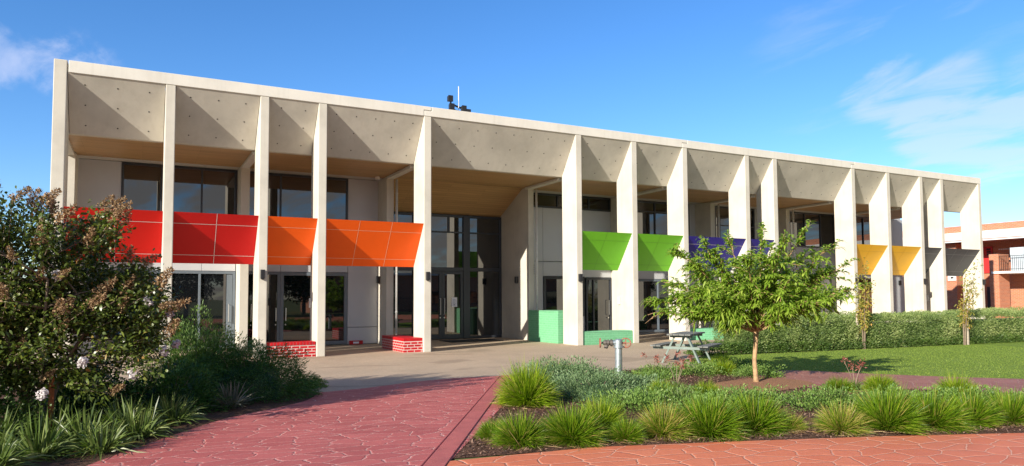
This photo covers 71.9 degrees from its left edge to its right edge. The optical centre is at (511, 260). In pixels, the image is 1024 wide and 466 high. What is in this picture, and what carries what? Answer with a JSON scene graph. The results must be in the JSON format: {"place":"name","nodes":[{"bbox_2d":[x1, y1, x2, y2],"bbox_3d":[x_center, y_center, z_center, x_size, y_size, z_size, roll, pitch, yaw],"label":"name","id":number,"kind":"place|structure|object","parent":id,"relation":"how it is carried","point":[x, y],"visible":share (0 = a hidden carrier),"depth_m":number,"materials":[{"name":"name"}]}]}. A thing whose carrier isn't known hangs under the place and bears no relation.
{"place":"outdoors","nodes":[
{"label":"outdoors","id":0,"kind":"place"},
{"bbox_2d":[0,386,315,465],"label":"mulch bed","id":1,"kind":"object","parent":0,"point":[218,415],"visible":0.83,"depth_m":9.77,"materials":[{"name":"brown soil"}]},
{"bbox_2d":[0,407,44,447],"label":"strap plant","id":2,"kind":"object","parent":1,"relation":"on","point":[7,417],"visible":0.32,"depth_m":8.23,"materials":[{"name":"green plant"}]},
{"bbox_2d":[0,367,51,440],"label":"shrub","id":3,"kind":"object","parent":1,"relation":"on","point":[23,404],"visible":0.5,"depth_m":8.66,"materials":[{"name":"green plant"}]},
{"bbox_2d":[0,418,54,465],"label":"strap plant","id":4,"kind":"object","parent":1,"relation":"on","point":[5,454],"visible":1,"depth_m":7.14,"materials":[{"name":"green plant"}]},
{"bbox_2d":[0,406,91,464],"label":"strap plant","id":5,"kind":"object","parent":1,"relation":"on","point":[41,445],"visible":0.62,"depth_m":7.72,"materials":[{"name":"green plant"}]},
{"bbox_2d":[48,377,54,425],"bbox_3d":[-5.939,1.880,9.089,0.060,0.750,0.060,1,-3,-28],"label":"stake","id":6,"kind":"object","parent":1,"relation":"on","point":[51,397],"visible":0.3,"depth_m":9.07,"materials":[{"name":"brown wood"}]},
{"bbox_2d":[13,391,90,441],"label":"strap plant","id":7,"kind":"object","parent":1,"relation":"on","point":[65,420],"visible":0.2,"depth_m":8.80,"materials":[{"name":"green plant"}]},
{"bbox_2d":[1,354,154,422],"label":"shrub","id":8,"kind":"object","parent":1,"relation":"on","point":[76,405],"visible":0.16,"depth_m":10.27,"materials":[{"name":"green plant"}]},
{"bbox_2d":[47,400,139,452],"bbox_3d":[-5.061,1.935,8.343,1.292,0.514,1.210,1,-3,-19],"label":"strap plant","id":9,"kind":"object","parent":1,"relation":"on","point":[80,427],"visible":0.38,"depth_m":8.34,"materials":[{"name":"green plant"}]},
{"bbox_2d":[0,181,191,432],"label":"crape myrtle","id":10,"kind":"object","parent":1,"relation":"on","point":[56,322],"visible":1,"depth_m":9.10,"materials":[{"name":"green plant"}]},
{"bbox_2d":[44,411,150,460],"bbox_3d":[-4.660,1.934,8.011,1.075,0.480,1.118,-2,-3,30],"label":"strap plant","id":11,"kind":"object","parent":1,"relation":"on","point":[97,443],"visible":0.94,"depth_m":7.95,"materials":[{"name":"green plant"}]},
{"bbox_2d":[90,392,182,432],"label":"strap plant","id":12,"kind":"object","parent":1,"relation":"on","point":[138,410],"visible":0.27,"depth_m":9.28,"materials":[{"name":"green plant"}]},
{"bbox_2d":[105,394,187,445],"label":"strap plant","id":13,"kind":"object","parent":1,"relation":"on","point":[148,429],"visible":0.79,"depth_m":8.83,"materials":[{"name":"green plant"}]},
{"bbox_2d":[125,389,204,418],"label":"strap plant","id":14,"kind":"object","parent":1,"relation":"on","point":[148,403],"visible":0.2,"depth_m":10.22,"materials":[{"name":"green plant"}]},
{"bbox_2d":[113,357,235,416],"bbox_3d":[-5.206,1.933,10.892,1.726,0.885,1.795,1,-3,-28],"label":"shrub","id":15,"kind":"object","parent":1,"relation":"on","point":[186,388],"visible":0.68,"depth_m":10.72,"materials":[{"name":"green plant"}]},
{"bbox_2d":[146,390,216,425],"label":"strap plant","id":16,"kind":"object","parent":1,"relation":"on","point":[180,415],"visible":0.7,"depth_m":9.79,"materials":[{"name":"green plant"}]},
{"bbox_2d":[141,300,247,400],"bbox_3d":[-5.585,1.566,12.550,2.190,1.743,1.752,1,-3,-28],"label":"shrub","id":17,"kind":"object","parent":1,"relation":"on","point":[197,351],"visible":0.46,"depth_m":12.36,"materials":[{"name":"green plant"}]},
{"bbox_2d":[208,381,258,408],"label":"strap plant","id":18,"kind":"object","parent":1,"relation":"on","point":[235,398],"visible":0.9,"depth_m":11.05,"materials":[{"name":"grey plant"}]},
{"bbox_2d":[183,337,323,406],"bbox_3d":[-4.701,1.916,12.436,2.744,1.118,2.483,1,-3,-28],"label":"shrub","id":19,"kind":"object","parent":1,"relation":"on","point":[263,378],"visible":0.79,"depth_m":12.14,"materials":[{"name":"green plant"}]},
{"bbox_2d":[87,376,505,465],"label":"red path","id":20,"kind":"structure","parent":0,"point":[409,424],"depth_m":9.14,"materials":[{"name":"red brick"}]},
{"bbox_2d":[20,333,737,392],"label":"plaza","id":21,"kind":"structure","parent":0,"point":[347,367],"depth_m":19.93,"materials":[{"name":"beige concrete"}]},
{"bbox_2d":[266,341,315,357],"bbox_3d":[-6.606,2.651,20.984,1.405,0.460,0.498,1,-3,-28],"label":"brick planter","id":22,"kind":"object","parent":21,"relation":"on","point":[310,346],"visible":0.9,"depth_m":20.89,"materials":[{"name":"red brick"}]},
{"bbox_2d":[286,374,328,389],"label":"shrub","id":23,"kind":"object","parent":21,"relation":"on","point":[321,384],"visible":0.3,"depth_m":13.71,"materials":[{"name":"green plant"}]},
{"bbox_2d":[382,335,422,352],"bbox_3d":[-3.692,2.773,23.575,0.638,0.460,2.280,1,-3,-28],"label":"brick planter","id":24,"kind":"object","parent":21,"relation":"on","point":[403,343],"visible":1,"depth_m":22.71,"materials":[{"name":"red brick"}]},
{"bbox_2d":[439,339,503,342],"bbox_3d":[-1.642,3.235,28.464,2.250,0.020,1.350,1,-3,-28],"label":"door mat","id":25,"kind":"object","parent":21,"relation":"on","point":[468,340],"depth_m":28.30,"materials":[{"name":"rubber"}]},
{"bbox_2d":[528,310,562,343],"bbox_3d":[1.642,2.578,27.687,1.090,1.230,2.150,1,-3,-28],"label":"brick planter","id":26,"kind":"object","parent":21,"relation":"on","point":[545,326],"visible":0.71,"depth_m":27.28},
{"bbox_2d":[583,330,632,344],"bbox_3d":[3.425,2.868,26.302,2.235,0.490,0.570,1,-3,-28],"label":"brick planter","id":27,"kind":"object","parent":21,"relation":"on","point":[591,337],"visible":0.74,"depth_m":26.00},
{"bbox_2d":[650,331,721,363],"bbox_3d":[4.681,2.338,18.915,1.516,0.785,1.520,-2,-3,29],"label":"picnic table","id":28,"kind":"object","parent":21,"relation":"on","point":[683,335],"visible":0.97,"depth_m":18.60,"materials":[{"name":"grey wood"}]},
{"bbox_2d":[690,327,723,339],"bbox_3d":[9.138,3.023,29.384,5.130,0.450,1.000,1,-3,-28],"label":"brick planter","id":29,"kind":"object","parent":21,"relation":"on","point":[707,334],"visible":0.15,"depth_m":28.39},
{"bbox_2d":[0,0,1023,277],"label":"sky","id":30,"kind":"structure","parent":0,"point":[937,86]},
{"bbox_2d":[17,340,1021,464],"bbox_3d":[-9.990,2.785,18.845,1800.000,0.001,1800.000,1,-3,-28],"label":"ground","id":31,"kind":"structure","parent":0,"point":[685,360],"depth_m":21.55,"materials":[{"name":"red brick"}]},
{"bbox_2d":[419,375,509,465],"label":"path border","id":32,"kind":"object","parent":31,"relation":"on","point":[443,454],"visible":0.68,"depth_m":9.08,"materials":[{"name":"red concrete"}]},
{"bbox_2d":[47,58,985,360],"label":"school building","id":33,"kind":"structure","parent":31,"relation":"on","point":[265,214],"depth_m":26.04,"materials":[{"name":"beige concrete"}]},
{"bbox_2d":[92,270,160,351],"bbox_3d":[-12.465,1.645,23.069,2.090,2.640,0.120,1,-3,-28],"label":"window","id":34,"kind":"structure","parent":33,"relation":"in","point":[96,336],"depth_m":22.76,"materials":[{"name":"clear glass"}]},
{"bbox_2d":[121,162,236,215],"bbox_3d":[-11.231,-2.068,23.924,3.540,2.235,0.120,1,-3,-28],"label":"window","id":35,"kind":"structure","parent":33,"relation":"in","point":[196,190],"depth_m":23.99,"materials":[{"name":"black glass"}]},
{"bbox_2d":[171,271,235,348],"bbox_3d":[-10.564,1.686,24.019,2.120,2.640,0.211,1,-3,-28],"label":"door","id":36,"kind":"structure","parent":33,"relation":"in","point":[216,288],"depth_m":24.16,"materials":[{"name":"black glass"}]},
{"bbox_2d":[248,272,279,343],"bbox_3d":[-8.827,1.727,24.937,1.190,2.640,0.206,1,-3,-28],"label":"door","id":37,"kind":"structure","parent":33,"relation":"in","point":[273,278],"depth_m":25.11,"materials":[{"name":"clear glass"}]},
{"bbox_2d":[249,172,347,219],"bbox_3d":[-7.790,-1.989,25.736,3.620,2.235,0.120,1,-3,-28],"label":"window","id":38,"kind":"structure","parent":33,"relation":"in","point":[289,195],"depth_m":25.74,"materials":[{"name":"black glass"}]},
{"bbox_2d":[279,272,347,343],"bbox_3d":[-7.222,1.763,25.782,2.420,2.640,0.206,1,-3,-28],"label":"door","id":39,"kind":"structure","parent":33,"relation":"in","point":[294,286],"depth_m":25.69,"materials":[{"name":"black glass"}]},
{"bbox_2d":[349,340,362,344],"bbox_3d":[-5.837,3.071,26.401,0.500,0.140,0.089,1,-3,-28],"label":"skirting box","id":40,"kind":"object","parent":33,"relation":"attached to","point":[356,342],"visible":1,"depth_m":26.38,"materials":[{"name":"red brick"}]},
{"bbox_2d":[431,271,441,338],"bbox_3d":[-3.348,1.857,29.252,0.960,2.820,0.161,1,-3,-28],"label":"entrance door","id":41,"kind":"structure","parent":33,"relation":"in","point":[436,276],"depth_m":29.39,"materials":[{"name":"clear glass"}]},
{"bbox_2d":[442,271,462,338],"bbox_3d":[-2.490,1.877,29.704,0.960,2.820,0.161,1,-3,-28],"label":"entrance door","id":42,"kind":"structure","parent":33,"relation":"in","point":[452,281],"depth_m":29.73,"materials":[{"name":"black glass"}]},
{"bbox_2d":[451,297,456,306],"bbox_3d":[-2.433,1.760,29.783,0.260,0.400,0.008,1,-3,-28],"label":"paper notice","id":43,"kind":"object","parent":33,"relation":"attached to","point":[453,301],"visible":1,"depth_m":29.77,"materials":[{"name":"white paper"}]},
{"bbox_2d":[447,95,470,111],"bbox_3d":[-2.039,-5.083,26.865,0.940,2.280,0.270,1,-3,-28],"label":"rooftop floodlight","id":44,"kind":"object","parent":33,"relation":"on","point":[452,106],"visible":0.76,"depth_m":26.68,"materials":[{"name":"black metal"}]},
{"bbox_2d":[543,276,584,315],"bbox_3d":[2.261,1.579,30.848,2.090,1.750,0.120,1,-3,-28],"label":"window","id":45,"kind":"structure","parent":33,"relation":"in","point":[552,285],"depth_m":30.61,"materials":[{"name":"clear glass"}]},
{"bbox_2d":[533,193,610,211],"bbox_3d":[2.494,-2.564,31.198,4.480,0.610,0.120,1,-3,-28],"label":"window","id":46,"kind":"structure","parent":33,"relation":"in","point":[544,200],"depth_m":31.53,"materials":[{"name":"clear glass"}]},
{"bbox_2d":[585,278,611,330],"bbox_3d":[3.907,2.064,31.641,1.380,2.550,0.206,1,-3,-28],"label":"door","id":47,"kind":"structure","parent":33,"relation":"in","point":[598,291],"depth_m":31.67,"materials":[{"name":"black glass"}]},
{"bbox_2d":[638,279,668,331],"bbox_3d":[6.454,2.118,32.983,3.760,2.460,0.206,1,-3,-28],"label":"door","id":48,"kind":"structure","parent":33,"relation":"in","point":[646,287],"depth_m":33.07,"materials":[{"name":"clear glass"}]},
{"bbox_2d":[637,200,689,235],"bbox_3d":[6.682,-1.657,33.359,4.360,2.235,0.120,1,-3,-28],"label":"window","id":49,"kind":"structure","parent":33,"relation":"in","point":[651,216],"depth_m":33.35,"materials":[{"name":"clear glass"}]},
{"bbox_2d":[715,206,754,238],"bbox_3d":[10.866,-1.560,35.563,3.700,2.235,0.120,1,-3,-28],"label":"window","id":50,"kind":"structure","parent":33,"relation":"in","point":[724,211],"depth_m":35.50,"materials":[{"name":"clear glass"}]},
{"bbox_2d":[790,212,834,247],"bbox_3d":[15.872,-1.643,38.210,4.780,1.870,0.120,1,-3,-28],"label":"window","id":51,"kind":"structure","parent":33,"relation":"in","point":[822,232],"depth_m":38.57,"materials":[{"name":"black glass"}]},
{"bbox_2d":[806,278,820,323],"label":"window","id":52,"kind":"structure","parent":33,"relation":"in","point":[816,278],"depth_m":38.38,"materials":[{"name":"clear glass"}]},
{"bbox_2d":[830,278,871,322],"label":"door","id":53,"kind":"structure","parent":33,"relation":"in","point":[832,280],"depth_m":40.23,"materials":[{"name":"grey glass"}]},
{"bbox_2d":[856,217,869,244],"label":"window","id":54,"kind":"structure","parent":33,"relation":"in","point":[862,223],"depth_m":40.43,"materials":[{"name":"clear glass"}]},
{"bbox_2d":[683,336,832,355],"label":"border hedge","id":55,"kind":"object","parent":31,"relation":"on","point":[727,347],"visible":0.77,"depth_m":21.56,"materials":[{"name":"green plant"}]},
{"bbox_2d":[711,312,861,352],"bbox_3d":[8.975,2.257,22.953,4.962,1.313,1.923,1,-3,-23],"label":"hedge","id":56,"kind":"object","parent":31,"relation":"on","point":[827,331],"visible":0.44,"depth_m":22.56,"materials":[{"name":"green plant"}]},
{"bbox_2d":[856,313,858,347],"bbox_3d":[11.423,2.295,23.328,0.060,1.250,0.060,1,-3,-28],"label":"stake","id":57,"kind":"object","parent":31,"relation":"on","point":[857,324],"visible":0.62,"depth_m":23.31,"materials":[{"name":"beige wood"}]},
{"bbox_2d":[849,257,875,348],"bbox_3d":[11.523,1.411,23.270,0.727,3.010,0.822,2,-4,-41],"label":"sapling","id":58,"kind":"object","parent":31,"relation":"on","point":[863,304],"visible":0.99,"depth_m":23.15,"materials":[{"name":"green plant"}]},
{"bbox_2d":[831,310,959,347],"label":"hedge","id":59,"kind":"object","parent":31,"relation":"on","point":[921,323],"visible":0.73,"depth_m":24.30,"materials":[{"name":"green plant"}]},
{"bbox_2d":[830,330,1023,349],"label":"border hedge","id":60,"kind":"object","parent":31,"relation":"on","point":[1006,336],"visible":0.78,"depth_m":24.31,"materials":[{"name":"green plant"}]},
{"bbox_2d":[902,220,1023,318],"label":"brick building","id":61,"kind":"structure","parent":31,"relation":"on","point":[1003,251],"depth_m":46.20,"materials":[{"name":"orange brick"}]},
{"bbox_2d":[948,276,955,280],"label":"wall sign","id":62,"kind":"object","parent":61,"relation":"attached to","point":[951,278],"visible":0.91,"depth_m":48.45,"materials":[{"name":"white paint"}]},
{"bbox_2d":[983,246,992,272],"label":"door","id":63,"kind":"structure","parent":61,"relation":"in","point":[986,250],"depth_m":48.18,"materials":[{"name":"red"}]},
{"bbox_2d":[987,287,990,308],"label":"door","id":64,"kind":"structure","parent":61,"relation":"in","point":[988,288],"depth_m":48.00,"materials":[{"name":"black"}]},
{"bbox_2d":[928,306,1023,343],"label":"hedge","id":65,"kind":"object","parent":31,"relation":"on","point":[989,325],"visible":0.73,"depth_m":26.15,"materials":[{"name":"green plant"}]},
{"bbox_2d":[447,433,1023,465],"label":"orange path","id":66,"kind":"structure","parent":0,"point":[1003,449],"depth_m":7.74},
{"bbox_2d":[452,368,1023,458],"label":"mulch bed","id":67,"kind":"object","parent":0,"point":[495,451],"visible":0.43,"depth_m":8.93,"materials":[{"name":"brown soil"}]},
{"bbox_2d":[474,419,506,440],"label":"grass tussock","id":68,"kind":"object","parent":67,"relation":"on","point":[481,433],"depth_m":8.66,"materials":[{"name":"green plant"}]},
{"bbox_2d":[487,406,549,450],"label":"grass tussock","id":69,"kind":"object","parent":67,"relation":"on","point":[522,431],"depth_m":8.23,"materials":[{"name":"green plant"}]},
{"bbox_2d":[491,354,562,407],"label":"grass tussock","id":70,"kind":"object","parent":67,"relation":"on","point":[524,388],"depth_m":11.15,"materials":[{"name":"green plant"}]},
{"bbox_2d":[531,363,592,378],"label":"spreading shrub","id":71,"kind":"object","parent":67,"relation":"on","point":[558,368],"visible":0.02,"depth_m":14.10,"materials":[{"name":"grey plant"}]},
{"bbox_2d":[511,354,623,392],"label":"spreading shrub","id":72,"kind":"object","parent":67,"relation":"on","point":[583,367],"visible":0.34,"depth_m":13.35,"materials":[{"name":"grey plant"}]},
{"bbox_2d":[535,399,613,448],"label":"grass tussock","id":73,"kind":"object","parent":67,"relation":"on","point":[563,427],"depth_m":8.30,"materials":[{"name":"green plant"}]},
{"bbox_2d":[574,395,630,430],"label":"grass tussock","id":74,"kind":"object","parent":67,"relation":"on","point":[607,414],"depth_m":9.04,"materials":[{"name":"green plant"}]},
{"bbox_2d":[548,364,660,404],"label":"spreading shrub","id":75,"kind":"object","parent":67,"relation":"on","point":[577,391],"visible":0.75,"depth_m":12.02,"materials":[{"name":"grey plant"}]},
{"bbox_2d":[599,338,630,374],"bbox_3d":[2.293,2.136,15.607,0.701,0.844,0.240,0,-3,1],"label":"standpipe","id":76,"kind":"object","parent":67,"relation":"on","point":[618,346],"visible":1,"depth_m":15.55,"materials":[{"name":"metal"}]},
{"bbox_2d":[603,410,648,444],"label":"grass tussock","id":77,"kind":"object","parent":67,"relation":"on","point":[621,431],"depth_m":8.42,"materials":[{"name":"green plant"}]},
{"bbox_2d":[608,373,684,394],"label":"spreading shrub","id":78,"kind":"object","parent":67,"relation":"on","point":[647,377],"visible":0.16,"depth_m":12.65,"materials":[{"name":"green plant"}]},
{"bbox_2d":[640,353,660,371],"bbox_3d":[3.079,2.282,15.528,0.519,0.519,0.563,-2,-3,26],"label":"kangaroo paw","id":79,"kind":"object","parent":67,"relation":"on","point":[657,361],"visible":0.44,"depth_m":15.49,"materials":[{"name":"red plant"}]},
{"bbox_2d":[645,377,673,392],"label":"grass tussock","id":80,"kind":"object","parent":67,"relation":"on","point":[655,383],"depth_m":12.20,"materials":[{"name":"green plant"}]},
{"bbox_2d":[633,396,695,442],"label":"grass tussock","id":81,"kind":"object","parent":67,"relation":"on","point":[658,424],"depth_m":8.66,"materials":[{"name":"green plant"}]},
{"bbox_2d":[664,354,689,390],"bbox_3d":[3.022,2.062,12.963,0.519,0.689,0.563,-2,-3,26],"label":"kangaroo paw","id":82,"kind":"object","parent":67,"relation":"on","point":[682,366],"visible":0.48,"depth_m":12.98,"materials":[{"name":"red plant"}]},
{"bbox_2d":[662,381,691,405],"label":"strap plant","id":83,"kind":"object","parent":67,"relation":"on","point":[681,392],"visible":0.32,"depth_m":11.08,"materials":[{"name":"green plant"}]},
{"bbox_2d":[675,351,694,374],"bbox_3d":[3.859,2.277,15.657,0.519,0.534,0.563,-2,-3,26],"label":"kangaroo paw","id":84,"kind":"object","parent":67,"relation":"on","point":[690,356],"visible":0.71,"depth_m":15.59,"materials":[{"name":"red plant"}]},
{"bbox_2d":[690,378,718,399],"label":"grass tussock","id":85,"kind":"object","parent":67,"relation":"on","point":[707,386],"depth_m":11.85,"materials":[{"name":"green plant"}]},
{"bbox_2d":[625,356,786,379],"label":"ground cover","id":86,"kind":"object","parent":67,"relation":"on","point":[744,367],"visible":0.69,"depth_m":15.44,"materials":[{"name":"green plant"}]},
{"bbox_2d":[666,384,754,442],"bbox_3d":[2.445,1.869,8.810,1.165,0.634,1.170,-4,4,16],"label":"grass tussock","id":87,"kind":"object","parent":67,"relation":"on","point":[718,420],"depth_m":8.66,"materials":[{"name":"green plant"}]},
{"bbox_2d":[706,351,732,364],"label":"grass clump","id":88,"kind":"object","parent":67,"relation":"on","point":[720,356],"visible":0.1,"depth_m":16.95,"materials":[{"name":"green plant"}]},
{"bbox_2d":[710,358,738,374],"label":"grass clump","id":89,"kind":"object","parent":67,"relation":"on","point":[727,365],"visible":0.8,"depth_m":15.67,"materials":[{"name":"green plant"}]},
{"bbox_2d":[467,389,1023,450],"bbox_3d":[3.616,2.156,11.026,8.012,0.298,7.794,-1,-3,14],"label":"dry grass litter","id":90,"kind":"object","parent":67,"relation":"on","point":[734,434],"visible":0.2,"depth_m":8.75,"materials":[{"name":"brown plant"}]},
{"bbox_2d":[727,384,795,437],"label":"grass tussock","id":91,"kind":"object","parent":67,"relation":"on","point":[762,416],"depth_m":8.94,"materials":[{"name":"green plant"}]},
{"bbox_2d":[779,406,810,431],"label":"grass tussock","id":92,"kind":"object","parent":67,"relation":"on","point":[798,424],"depth_m":9.02,"materials":[{"name":"green plant"}]},
{"bbox_2d":[568,381,1023,415],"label":"ground cover","id":93,"kind":"object","parent":67,"relation":"on","point":[631,401],"visible":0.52,"depth_m":11.03,"materials":[{"name":"green plant"}]},
{"bbox_2d":[816,382,853,409],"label":"strap plant","id":94,"kind":"object","parent":67,"relation":"on","point":[837,391],"visible":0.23,"depth_m":10.90,"materials":[{"name":"green plant"}]},
{"bbox_2d":[822,374,856,393],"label":"grass tussock","id":95,"kind":"object","parent":67,"relation":"on","point":[846,383],"depth_m":12.66,"materials":[{"name":"green plant"}]},
{"bbox_2d":[809,397,877,436],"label":"grass tussock","id":96,"kind":"object","parent":67,"relation":"on","point":[836,422],"depth_m":8.91,"materials":[{"name":"green plant"}]},
{"bbox_2d":[841,356,866,389],"bbox_3d":[6.266,2.073,12.920,0.519,0.633,0.563,-2,-3,26],"label":"kangaroo paw","id":97,"kind":"object","parent":67,"relation":"on","point":[853,379],"visible":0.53,"depth_m":12.93,"materials":[{"name":"red plant"}]},
{"bbox_2d":[858,371,903,393],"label":"grass tussock","id":98,"kind":"object","parent":67,"relation":"on","point":[885,381],"depth_m":12.54,"materials":[{"name":"green plant"}]},
{"bbox_2d":[843,378,932,435],"bbox_3d":[4.884,1.835,9.143,1.165,0.709,1.170,4,-8,21],"label":"grass tussock","id":99,"kind":"object","parent":67,"relation":"on","point":[887,412],"depth_m":8.95,"materials":[{"name":"green plant"}]},
{"bbox_2d":[906,382,979,434],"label":"grass tussock","id":100,"kind":"object","parent":67,"relation":"on","point":[945,416],"depth_m":9.08,"materials":[{"name":"green plant"}]},
{"bbox_2d":[930,368,982,401],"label":"grass tussock","id":101,"kind":"object","parent":67,"relation":"on","point":[949,383],"depth_m":11.54,"materials":[{"name":"green plant"}]},
{"bbox_2d":[942,383,1007,429],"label":"grass tussock","id":102,"kind":"object","parent":67,"relation":"on","point":[985,416],"depth_m":9.27,"materials":[{"name":"green plant"}]},
{"bbox_2d":[981,382,1023,426],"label":"grass tussock","id":103,"kind":"object","parent":67,"relation":"on","point":[1013,407],"depth_m":9.47,"materials":[{"name":"green plant"}]},
{"bbox_2d":[701,379,812,393],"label":"bare soil","id":104,"kind":"structure","parent":0,"point":[789,383],"depth_m":13.95,"materials":[{"name":"brown soil"}]},
{"bbox_2d":[639,219,873,381],"bbox_3d":[4.756,0.872,14.048,4.453,3.235,2.839,-1,-3,12],"label":"peach tree","id":105,"kind":"object","parent":104,"relation":"on","point":[758,293],"visible":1,"depth_m":13.77,"materials":[{"name":"green plant"}]},
{"bbox_2d":[686,341,1023,378],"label":"lawn","id":106,"kind":"structure","parent":0,"point":[967,351],"depth_m":18.88,"materials":[{"name":"green plant"}]},
{"bbox_2d":[966,311,968,344],"bbox_3d":[16.051,2.369,24.861,0.060,1.220,0.060,1,-3,-28],"label":"stake","id":107,"kind":"object","parent":106,"relation":"on","point":[967,333],"visible":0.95,"depth_m":24.83,"materials":[{"name":"beige wood"}]},
{"bbox_2d":[954,258,982,344],"bbox_3d":[16.138,1.437,24.865,1.169,3.083,0.819,1,-3,-28],"label":"sapling","id":108,"kind":"object","parent":106,"relation":"on","point":[965,318],"visible":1,"depth_m":24.77,"materials":[{"name":"green plant"}]},
{"bbox_2d":[737,370,1023,392],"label":"garden path","id":109,"kind":"structure","parent":0,"point":[818,378],"depth_m":14.62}
]}

